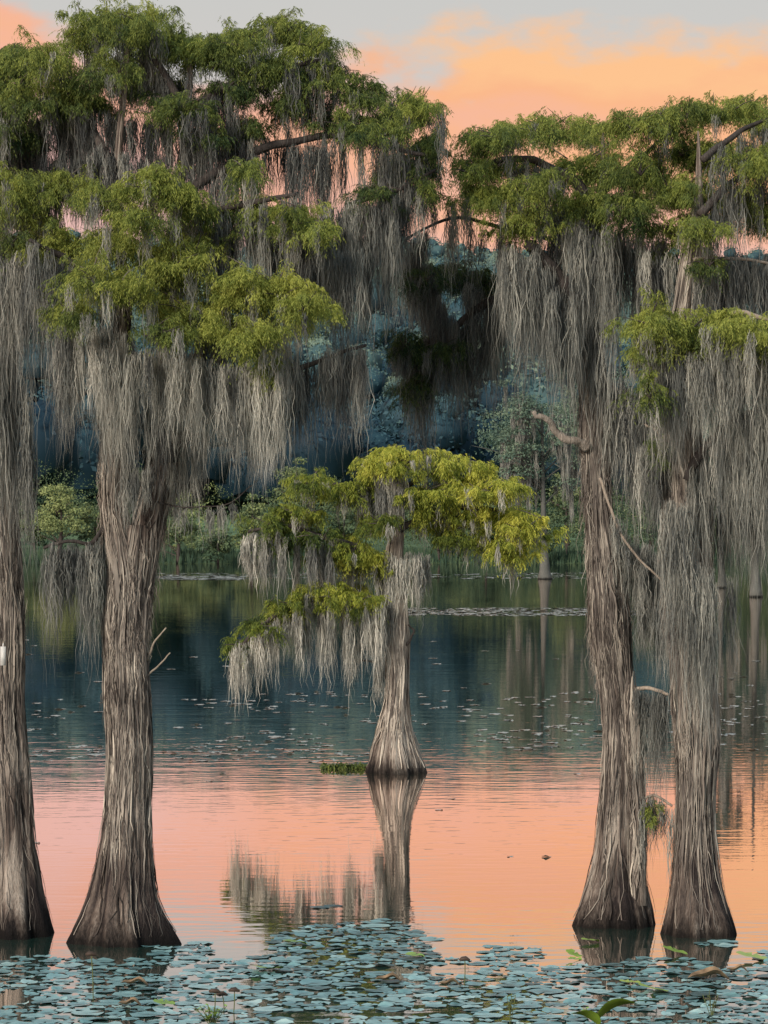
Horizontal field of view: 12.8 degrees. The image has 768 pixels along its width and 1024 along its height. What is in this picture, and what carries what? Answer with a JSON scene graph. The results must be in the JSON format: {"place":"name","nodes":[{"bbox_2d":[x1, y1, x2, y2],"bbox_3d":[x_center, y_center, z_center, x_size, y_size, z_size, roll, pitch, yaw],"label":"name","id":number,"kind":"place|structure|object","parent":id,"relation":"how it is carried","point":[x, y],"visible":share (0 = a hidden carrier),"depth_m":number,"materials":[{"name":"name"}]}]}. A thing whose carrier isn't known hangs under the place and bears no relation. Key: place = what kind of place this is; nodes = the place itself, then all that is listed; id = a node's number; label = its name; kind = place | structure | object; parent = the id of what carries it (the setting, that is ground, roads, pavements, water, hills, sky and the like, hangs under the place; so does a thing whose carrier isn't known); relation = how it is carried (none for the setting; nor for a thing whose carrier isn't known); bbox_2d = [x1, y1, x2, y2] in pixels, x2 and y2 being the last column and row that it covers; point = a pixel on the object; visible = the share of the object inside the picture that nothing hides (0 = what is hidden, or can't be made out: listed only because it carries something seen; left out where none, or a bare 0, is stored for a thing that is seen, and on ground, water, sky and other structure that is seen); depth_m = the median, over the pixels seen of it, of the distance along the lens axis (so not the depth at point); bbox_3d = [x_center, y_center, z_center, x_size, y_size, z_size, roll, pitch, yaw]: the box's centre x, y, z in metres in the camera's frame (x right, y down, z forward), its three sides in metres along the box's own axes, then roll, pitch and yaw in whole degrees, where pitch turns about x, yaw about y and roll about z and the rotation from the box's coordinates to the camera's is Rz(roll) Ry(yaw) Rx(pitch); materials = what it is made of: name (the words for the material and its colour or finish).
{"place":"outdoors","nodes":[
{"label":"outdoors","id":0,"kind":"place"},
{"bbox_2d":[0,563,767,1023],"bbox_3d":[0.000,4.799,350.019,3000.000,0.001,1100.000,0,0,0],"label":"lake water","id":1,"kind":"structure","parent":0,"point":[252,849],"depth_m":68.26,"materials":[{"name":"liquid"}]},
{"bbox_2d":[8,1021,37,1023],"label":"lily pad","id":2,"kind":"object","parent":1,"relation":"on","point":[19,1022],"visible":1,"depth_m":39.30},
{"bbox_2d":[21,1013,44,1017],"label":"lily pad","id":3,"kind":"object","parent":1,"relation":"on","point":[31,1015],"visible":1,"depth_m":39.89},
{"bbox_2d":[31,1000,57,1003],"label":"lily pad","id":4,"kind":"object","parent":1,"relation":"on","point":[41,1001],"visible":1,"depth_m":40.99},
{"bbox_2d":[32,1019,59,1023],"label":"lily pad","id":5,"kind":"object","parent":1,"relation":"on","point":[40,1021],"visible":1,"depth_m":39.43,"materials":[{"name":"plant"}]},
{"bbox_2d":[32,995,60,999],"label":"lily pad","id":6,"kind":"object","parent":1,"relation":"on","point":[45,998],"visible":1,"depth_m":41.26,"materials":[{"name":"plant"}]},
{"bbox_2d":[0,25,114,939],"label":"bald cypress","id":7,"kind":"object","parent":1,"relation":"in","point":[24,913],"visible":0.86,"depth_m":46.86,"materials":[{"name":"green plant"}]},
{"bbox_2d":[0,643,5,664],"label":"trunk tag","id":8,"kind":"object","parent":7,"relation":"attached to","point":[2,655],"visible":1,"depth_m":46.95,"materials":[{"name":"paint"}]},
{"bbox_2d":[53,1008,75,1012],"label":"lily pad","id":9,"kind":"object","parent":1,"relation":"on","point":[65,1010],"visible":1,"depth_m":40.27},
{"bbox_2d":[68,1002,88,1005],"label":"lily pad","id":10,"kind":"object","parent":1,"relation":"on","point":[77,1003],"visible":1,"depth_m":40.83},
{"bbox_2d":[71,1010,103,1014],"bbox_3d":[-3.477,5.877,40.066,0.383,0.022,0.385,0,0,-16],"label":"lily pad","id":11,"kind":"object","parent":1,"relation":"on","point":[87,1012],"visible":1,"depth_m":40.06,"materials":[{"name":"plant"}]},
{"bbox_2d":[85,951,96,999],"bbox_3d":[-3.535,5.643,41.182,0.140,0.687,0.054,0,0,0],"label":"lotus seed head","id":12,"kind":"object","parent":1,"relation":"on","point":[90,953],"visible":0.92,"depth_m":41.17},
{"bbox_2d":[77,1017,106,1019],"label":"lily pad","id":13,"kind":"object","parent":1,"relation":"on","point":[91,1018],"visible":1,"depth_m":39.64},
{"bbox_2d":[89,999,120,1005],"bbox_3d":[-3.307,5.884,40.922,0.437,0.019,0.432,0,0,20],"label":"lily pad","id":14,"kind":"object","parent":1,"relation":"on","point":[110,1002],"visible":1,"depth_m":40.92,"materials":[{"name":"plant"}]},
{"bbox_2d":[105,1011,125,1015],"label":"lily pad","id":15,"kind":"object","parent":1,"relation":"on","point":[117,1013],"visible":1,"depth_m":40.03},
{"bbox_2d":[117,997,141,1005],"bbox_3d":[-3.021,5.835,40.613,0.300,0.104,0.199,0,0,0],"label":"dead leaf","id":16,"kind":"object","parent":1,"relation":"on","point":[128,1001],"visible":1,"depth_m":40.65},
{"bbox_2d":[133,1020,159,1023],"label":"lily pad","id":17,"kind":"object","parent":1,"relation":"on","point":[143,1022],"visible":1,"depth_m":39.33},
{"bbox_2d":[129,1011,164,1016],"bbox_3d":[-2.774,5.875,39.958,0.425,0.019,0.418,0,0,-19],"label":"lily pad","id":18,"kind":"object","parent":1,"relation":"on","point":[142,1014],"visible":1,"depth_m":39.96,"materials":[{"name":"plant"}]},
{"bbox_2d":[134,1000,161,1004],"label":"lily pad","id":19,"kind":"object","parent":1,"relation":"on","point":[142,1002],"visible":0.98,"depth_m":40.92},
{"bbox_2d":[153,999,174,1003],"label":"lily pad","id":20,"kind":"object","parent":1,"relation":"on","point":[160,1001],"visible":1,"depth_m":40.70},
{"bbox_2d":[164,1015,189,1018],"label":"lily pad","id":21,"kind":"object","parent":1,"relation":"on","point":[177,1017],"visible":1,"depth_m":39.72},
{"bbox_2d":[175,1001,199,1004],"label":"lily pad","id":22,"kind":"object","parent":1,"relation":"on","point":[184,1003],"visible":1,"depth_m":40.93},
{"bbox_2d":[178,1018,200,1023],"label":"lily pad","id":23,"kind":"object","parent":1,"relation":"on","point":[187,1020],"visible":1,"depth_m":39.46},
{"bbox_2d":[194,1004,226,1023],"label":"water plant","id":24,"kind":"object","parent":1,"relation":"on","point":[209,1016],"visible":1,"depth_m":39.29,"materials":[{"name":"green plant"}]},
{"bbox_2d":[209,988,220,1008],"bbox_3d":[-1.995,5.801,40.214,0.141,0.379,0.067,0,0,0],"label":"lotus seed head","id":25,"kind":"object","parent":1,"relation":"on","point":[215,990],"visible":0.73,"depth_m":40.20},
{"bbox_2d":[205,996,236,1000],"bbox_3d":[-1.972,5.881,41.233,0.402,0.025,0.392,0,0,-4],"label":"lily pad","id":26,"kind":"object","parent":1,"relation":"on","point":[228,998],"visible":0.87,"depth_m":41.25,"materials":[{"name":"plant"}]},
{"bbox_2d":[0,0,458,947],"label":"bald cypress","id":27,"kind":"object","parent":1,"relation":"in","point":[264,398],"visible":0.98,"depth_m":46.32,"materials":[{"name":"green plant"}]},
{"bbox_2d":[228,987,239,1011],"bbox_3d":[-1.763,5.787,40.136,0.141,0.406,0.060,0,0,0],"label":"lotus seed head","id":28,"kind":"object","parent":1,"relation":"on","point":[234,989],"visible":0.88,"depth_m":40.12},
{"bbox_2d":[237,999,261,1003],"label":"lily pad","id":29,"kind":"object","parent":1,"relation":"on","point":[256,1001],"visible":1,"depth_m":40.94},
{"bbox_2d":[253,1006,282,1010],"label":"lily pad","id":30,"kind":"object","parent":1,"relation":"on","point":[266,1008],"visible":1,"depth_m":40.43,"materials":[{"name":"plant"}]},
{"bbox_2d":[265,1016,293,1020],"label":"lily pad","id":31,"kind":"object","parent":1,"relation":"on","point":[277,1018],"visible":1,"depth_m":39.66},
{"bbox_2d":[274,1018,293,1023],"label":"lily pad","id":32,"kind":"object","parent":1,"relation":"on","point":[284,1021],"visible":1,"depth_m":39.37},
{"bbox_2d":[280,997,304,1001],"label":"lily pad","id":33,"kind":"object","parent":1,"relation":"on","point":[293,999],"visible":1,"depth_m":41.17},
{"bbox_2d":[282,1001,303,1005],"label":"lily pad","id":34,"kind":"object","parent":1,"relation":"on","point":[290,1003],"visible":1,"depth_m":40.84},
{"bbox_2d":[312,1018,343,1022],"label":"lily pad","id":35,"kind":"object","parent":1,"relation":"on","point":[333,1020],"visible":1,"depth_m":39.42,"materials":[{"name":"plant"}]},
{"bbox_2d":[329,1005,349,1008],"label":"lily pad","id":36,"kind":"object","parent":1,"relation":"on","point":[340,1007],"visible":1,"depth_m":40.52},
{"bbox_2d":[319,761,366,769],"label":"plant","id":37,"kind":"object","parent":1,"relation":"on","point":[342,766],"visible":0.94,"depth_m":76.46,"materials":[{"name":"green plant"}]},
{"bbox_2d":[340,1001,357,1004],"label":"lily pad","id":38,"kind":"object","parent":1,"relation":"on","point":[347,1003],"visible":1,"depth_m":40.84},
{"bbox_2d":[352,1006,373,1009],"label":"lily pad","id":39,"kind":"object","parent":1,"relation":"on","point":[360,1007],"visible":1,"depth_m":40.50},
{"bbox_2d":[352,997,376,1000],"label":"lily pad","id":40,"kind":"object","parent":1,"relation":"on","point":[363,999],"visible":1,"depth_m":41.19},
{"bbox_2d":[364,1019,400,1023],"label":"lily pad","id":41,"kind":"object","parent":1,"relation":"on","point":[375,1021],"visible":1,"depth_m":39.37,"materials":[{"name":"plant"}]},
{"bbox_2d":[0,904,767,1023],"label":"lily pads","id":42,"kind":"object","parent":1,"relation":"on","point":[315,984],"visible":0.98,"depth_m":43.52,"materials":[{"name":"plant"}]},
{"bbox_2d":[121,976,148,984],"bbox_3d":[-3.089,5.829,42.367,0.360,0.104,0.199,0,0,0],"label":"dead leaf","id":43,"kind":"object","parent":42,"relation":"on","point":[138,978],"visible":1,"depth_m":42.40,"materials":[{"name":"plant"}]},
{"bbox_2d":[375,972,401,980],"bbox_3d":[0.063,5.827,42.719,0.340,0.104,0.249,0,0,0],"label":"dead leaf","id":44,"kind":"object","parent":42,"relation":"on","point":[389,975],"visible":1,"depth_m":42.77,"materials":[{"name":"plant"}]},
{"bbox_2d":[438,978,460,985],"bbox_3d":[0.817,5.829,42.280,0.300,0.104,0.159,0,0,0],"label":"dead leaf","id":45,"kind":"object","parent":42,"relation":"on","point":[450,980],"visible":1,"depth_m":42.25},
{"bbox_2d":[726,964,747,971],"bbox_3d":[4.513,5.824,43.531,0.300,0.104,0.149,0,0,0],"label":"dead leaf","id":46,"kind":"object","parent":42,"relation":"on","point":[738,966],"visible":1,"depth_m":43.51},
{"bbox_2d":[378,1002,392,1006],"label":"lily pad","id":47,"kind":"object","parent":1,"relation":"on","point":[383,1004],"visible":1,"depth_m":40.68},
{"bbox_2d":[375,1007,405,1011],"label":"lily pad","id":48,"kind":"object","parent":1,"relation":"on","point":[390,1009],"visible":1,"depth_m":40.39,"materials":[{"name":"plant"}]},
{"bbox_2d":[217,444,569,774],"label":"bald cypress","id":49,"kind":"object","parent":1,"relation":"in","point":[382,620],"visible":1,"depth_m":75.09,"materials":[{"name":"green plant"}]},
{"bbox_2d":[27,573,767,856],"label":"floating leaves","id":50,"kind":"object","parent":1,"relation":"on","point":[217,577],"visible":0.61,"depth_m":103.05,"materials":[{"name":"plant"}]},
{"bbox_2d":[383,996,414,1001],"bbox_3d":[0.195,5.876,41.167,0.416,0.022,0.435,0,0,-2],"label":"lily pad","id":51,"kind":"object","parent":1,"relation":"on","point":[397,999],"visible":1,"depth_m":41.17,"materials":[{"name":"plant"}]},
{"bbox_2d":[413,993,438,997],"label":"lily pad","id":52,"kind":"object","parent":1,"relation":"on","point":[425,995],"visible":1,"depth_m":41.48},
{"bbox_2d":[425,1004,446,1006],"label":"lily pad","id":53,"kind":"object","parent":1,"relation":"on","point":[435,1005],"visible":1,"depth_m":40.67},
{"bbox_2d":[423,1017,451,1021],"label":"lily pad","id":54,"kind":"object","parent":1,"relation":"on","point":[436,1019],"visible":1,"depth_m":39.55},
{"bbox_2d":[439,1021,470,1023],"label":"lily pad","id":55,"kind":"object","parent":1,"relation":"on","point":[450,1022],"visible":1,"depth_m":39.32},
{"bbox_2d":[452,1014,473,1017],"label":"lily pad","id":56,"kind":"object","parent":1,"relation":"on","point":[462,1015],"visible":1,"depth_m":39.83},
{"bbox_2d":[459,956,469,984],"bbox_3d":[1.003,5.754,42.453,0.140,0.456,0.060,0,0,0],"label":"lotus seed head","id":57,"kind":"object","parent":1,"relation":"on","point":[464,958],"visible":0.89,"depth_m":42.44},
{"bbox_2d":[473,1013,503,1017],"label":"lily pad","id":58,"kind":"object","parent":1,"relation":"on","point":[493,1015],"visible":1,"depth_m":39.90,"materials":[{"name":"plant"}]},
{"bbox_2d":[482,1007,502,1010],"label":"lily pad","id":59,"kind":"object","parent":1,"relation":"on","point":[491,1009],"visible":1,"depth_m":40.36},
{"bbox_2d":[506,993,516,1023],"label":"water plant","id":60,"kind":"object","parent":1,"relation":"on","point":[510,1010],"visible":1,"depth_m":39.31,"materials":[{"name":"plant"}]},
{"bbox_2d":[511,1014,532,1017],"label":"lily pad","id":61,"kind":"object","parent":1,"relation":"on","point":[520,1016],"visible":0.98,"depth_m":39.81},
{"bbox_2d":[511,1003,542,1007],"bbox_3d":[1.695,5.876,40.626,0.361,0.022,0.363,0,0,-15],"label":"lily pad","id":62,"kind":"object","parent":1,"relation":"on","point":[527,1005],"visible":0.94,"depth_m":40.64,"materials":[{"name":"plant"}]},
{"bbox_2d":[375,106,695,929],"bbox_3d":[2.221,0.344,48.662,4.730,12.430,3.610,0,0,0],"label":"bald cypress","id":63,"kind":"object","parent":1,"relation":"in","point":[571,304],"visible":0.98,"depth_m":48.26,"materials":[{"name":"grey plant"}]},
{"bbox_2d":[489,379,581,578],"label":"bald cypress","id":64,"kind":"object","parent":1,"relation":"in","point":[526,461],"visible":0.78,"depth_m":259.51,"materials":[{"name":"plant"}]},
{"bbox_2d":[534,1021,561,1023],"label":"lily pad","id":65,"kind":"object","parent":1,"relation":"on","point":[546,1022],"visible":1,"depth_m":39.34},
{"bbox_2d":[537,1014,561,1017],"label":"lily pad","id":66,"kind":"object","parent":1,"relation":"on","point":[549,1016],"visible":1,"depth_m":39.82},
{"bbox_2d":[542,1007,563,1012],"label":"lily pad","id":67,"kind":"object","parent":1,"relation":"on","point":[548,1010],"visible":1,"depth_m":40.25,"materials":[{"name":"plant"}]},
{"bbox_2d":[545,1002,567,1005],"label":"lily pad","id":68,"kind":"object","parent":1,"relation":"on","point":[555,1004],"visible":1,"depth_m":40.77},
{"bbox_2d":[552,994,580,998],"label":"lily pad","id":69,"kind":"object","parent":1,"relation":"on","point":[567,995],"visible":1,"depth_m":41.45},
{"bbox_2d":[566,949,581,956],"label":"lily pad","id":70,"kind":"object","parent":1,"relation":"on","point":[571,952],"visible":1,"depth_m":44.95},
{"bbox_2d":[563,1016,588,1020],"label":"lily pad","id":71,"kind":"object","parent":1,"relation":"on","point":[572,1018],"visible":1,"depth_m":39.63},
{"bbox_2d":[571,998,596,1001],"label":"lily pad","id":72,"kind":"object","parent":1,"relation":"on","point":[583,999],"visible":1,"depth_m":41.16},
{"bbox_2d":[596,1006,628,1011],"bbox_3d":[2.703,5.875,40.403,0.381,0.018,0.388,0,0,-38],"label":"lily pad","id":73,"kind":"object","parent":1,"relation":"on","point":[617,1009],"visible":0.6,"depth_m":40.42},
{"bbox_2d":[603,993,627,996],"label":"lily pad","id":74,"kind":"object","parent":1,"relation":"on","point":[616,994],"visible":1,"depth_m":41.49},
{"bbox_2d":[656,995,679,999],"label":"lily pad","id":75,"kind":"object","parent":1,"relation":"on","point":[667,997],"visible":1,"depth_m":41.34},
{"bbox_2d":[663,945,686,953],"bbox_3d":[3.855,5.802,45.263,0.343,0.024,0.341,17,3,-12],"label":"lily pad","id":76,"kind":"object","parent":1,"relation":"on","point":[675,950],"visible":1,"depth_m":45.26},
{"bbox_2d":[602,90,767,938],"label":"bald cypress","id":77,"kind":"object","parent":1,"relation":"in","point":[681,355],"visible":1,"depth_m":47.12,"materials":[{"name":"grey plant"}]},
{"bbox_2d":[681,1014,708,1018],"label":"lily pad","id":78,"kind":"object","parent":1,"relation":"on","point":[692,1016],"visible":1,"depth_m":39.81,"materials":[{"name":"plant"}]},
{"bbox_2d":[687,1009,703,1013],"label":"lily pad","id":79,"kind":"object","parent":1,"relation":"on","point":[695,1011],"visible":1,"depth_m":40.12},
{"bbox_2d":[697,1008,720,1012],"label":"lily pad","id":80,"kind":"object","parent":1,"relation":"on","point":[706,1009],"visible":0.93,"depth_m":40.33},
{"bbox_2d":[688,966,731,980],"bbox_3d":[4.087,5.799,42.807,0.550,0.159,0.339,0,0,0],"label":"dead leaf","id":81,"kind":"object","parent":1,"relation":"on","point":[708,971],"visible":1,"depth_m":42.81,"materials":[{"name":"plant"}]},
{"bbox_2d":[703,990,717,1014],"bbox_3d":[3.833,5.771,39.918,0.154,0.341,0.244,0,0,-42],"label":"water plant","id":82,"kind":"object","parent":1,"relation":"on","point":[712,1005],"visible":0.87,"depth_m":39.92,"materials":[{"name":"plant"}]},
{"bbox_2d":[719,992,740,997],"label":"lily pad","id":83,"kind":"object","parent":1,"relation":"on","point":[731,995],"visible":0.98,"depth_m":41.44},
{"bbox_2d":[701,380,762,596],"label":"bald cypress","id":84,"kind":"object","parent":1,"relation":"in","point":[758,593],"visible":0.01,"depth_m":211.94,"materials":[{"name":"plant"}]},
{"bbox_2d":[702,391,766,587],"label":"bald cypress","id":85,"kind":"object","parent":1,"relation":"in","point":[722,581],"depth_m":233.71,"materials":[{"name":"plant"}]},
{"bbox_2d":[735,1000,756,1004],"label":"lily pad","id":86,"kind":"object","parent":1,"relation":"on","point":[745,1002],"visible":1,"depth_m":40.91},
{"bbox_2d":[736,951,766,958],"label":"lily pad","id":87,"kind":"object","parent":1,"relation":"on","point":[749,954],"visible":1,"depth_m":44.76,"materials":[{"name":"plant"}]},
{"bbox_2d":[0,0,767,257],"label":"sky","id":88,"kind":"structure","parent":0,"point":[487,61],"materials":[{"name":"orange"}]},
{"bbox_2d":[19,487,767,563],"bbox_3d":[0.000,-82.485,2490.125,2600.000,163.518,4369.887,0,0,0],"label":"shore hills","id":89,"kind":"structure","parent":0,"point":[242,497],"depth_m":429.38,"materials":[{"name":"plant"}]},
{"bbox_2d":[20,511,53,552],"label":"shore bush","id":90,"kind":"object","parent":89,"relation":"on","point":[41,542],"visible":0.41,"depth_m":328.20,"materials":[{"name":"green plant"}]},
{"bbox_2d":[30,483,91,556],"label":"shore bush","id":91,"kind":"object","parent":89,"relation":"on","point":[51,522],"visible":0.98,"depth_m":322.22,"materials":[{"name":"green plant"}]},
{"bbox_2d":[73,504,104,551],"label":"shore bush","id":92,"kind":"object","parent":89,"relation":"on","point":[90,533],"visible":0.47,"depth_m":325.34,"materials":[{"name":"green plant"}]},
{"bbox_2d":[162,509,207,563],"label":"shore bush","id":93,"kind":"object","parent":89,"relation":"on","point":[181,533],"visible":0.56,"depth_m":323.60,"materials":[{"name":"green plant"}]},
{"bbox_2d":[195,528,234,563],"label":"shore bush","id":94,"kind":"object","parent":89,"relation":"on","point":[215,549],"visible":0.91,"depth_m":320.62,"materials":[{"name":"green plant"}]},
{"bbox_2d":[229,493,264,545],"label":"shore bush","id":95,"kind":"object","parent":89,"relation":"on","point":[249,513],"visible":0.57,"depth_m":326.84,"materials":[{"name":"green plant"}]},
{"bbox_2d":[273,457,308,519],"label":"shore tree","id":96,"kind":"object","parent":89,"relation":"on","point":[292,471],"visible":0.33,"depth_m":361.10,"materials":[{"name":"green plant"}]},
{"bbox_2d":[323,507,366,538],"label":"shore bush","id":97,"kind":"object","parent":89,"relation":"on","point":[349,529],"visible":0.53,"depth_m":332.81,"materials":[{"name":"green plant"}]},
{"bbox_2d":[11,228,767,499],"bbox_3d":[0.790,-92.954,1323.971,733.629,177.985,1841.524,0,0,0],"label":"hillside wood","id":98,"kind":"object","parent":89,"relation":"on","point":[384,433],"visible":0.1,"depth_m":428.27,"materials":[{"name":"blue plant"}]},
{"bbox_2d":[19,450,767,553],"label":"shore thicket","id":99,"kind":"object","parent":89,"relation":"on","point":[270,499],"visible":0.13,"depth_m":342.80,"materials":[{"name":"green plant"}]},
{"bbox_2d":[22,545,767,563],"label":"shore grass","id":100,"kind":"structure","parent":89,"relation":"on","point":[189,556],"depth_m":325.88,"materials":[{"name":"green plant"}]},
{"bbox_2d":[416,528,447,560],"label":"shore bush","id":101,"kind":"object","parent":89,"relation":"on","point":[438,551],"visible":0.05,"depth_m":327.18,"materials":[{"name":"green plant"}]},
{"bbox_2d":[469,394,557,505],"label":"shore tree","id":102,"kind":"object","parent":89,"relation":"on","point":[490,434],"visible":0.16,"depth_m":407.54,"materials":[{"name":"plant"}]},
{"bbox_2d":[537,519,562,552],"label":"shore bush","id":103,"kind":"object","parent":89,"relation":"on","point":[551,526],"visible":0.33,"depth_m":323.37,"materials":[{"name":"green plant"}]},
{"bbox_2d":[540,384,579,532],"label":"shore tree","id":104,"kind":"object","parent":89,"relation":"on","point":[575,434],"visible":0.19,"depth_m":380.93,"materials":[{"name":"plant"}]},
{"bbox_2d":[539,472,584,553],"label":"shore tree","id":105,"kind":"object","parent":89,"relation":"on","point":[563,511],"visible":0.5,"depth_m":334.85,"materials":[{"name":"green plant"}]},
{"bbox_2d":[612,363,644,511],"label":"shore tree","id":106,"kind":"object","parent":89,"relation":"on","point":[624,384],"visible":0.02,"depth_m":449.80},
{"bbox_2d":[623,481,663,552],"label":"shore tree","id":107,"kind":"object","parent":89,"relation":"on","point":[646,529],"visible":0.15,"depth_m":333.24,"materials":[{"name":"green plant"}]},
{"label":"near bank","id":108,"kind":"structure","parent":0,"visible":0},
{"bbox_2d":[571,998,637,1023],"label":"plant leaves","id":109,"kind":"object","parent":108,"relation":"on","point":[594,1017],"visible":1,"depth_m":8.09,"materials":[{"name":"green plant"}]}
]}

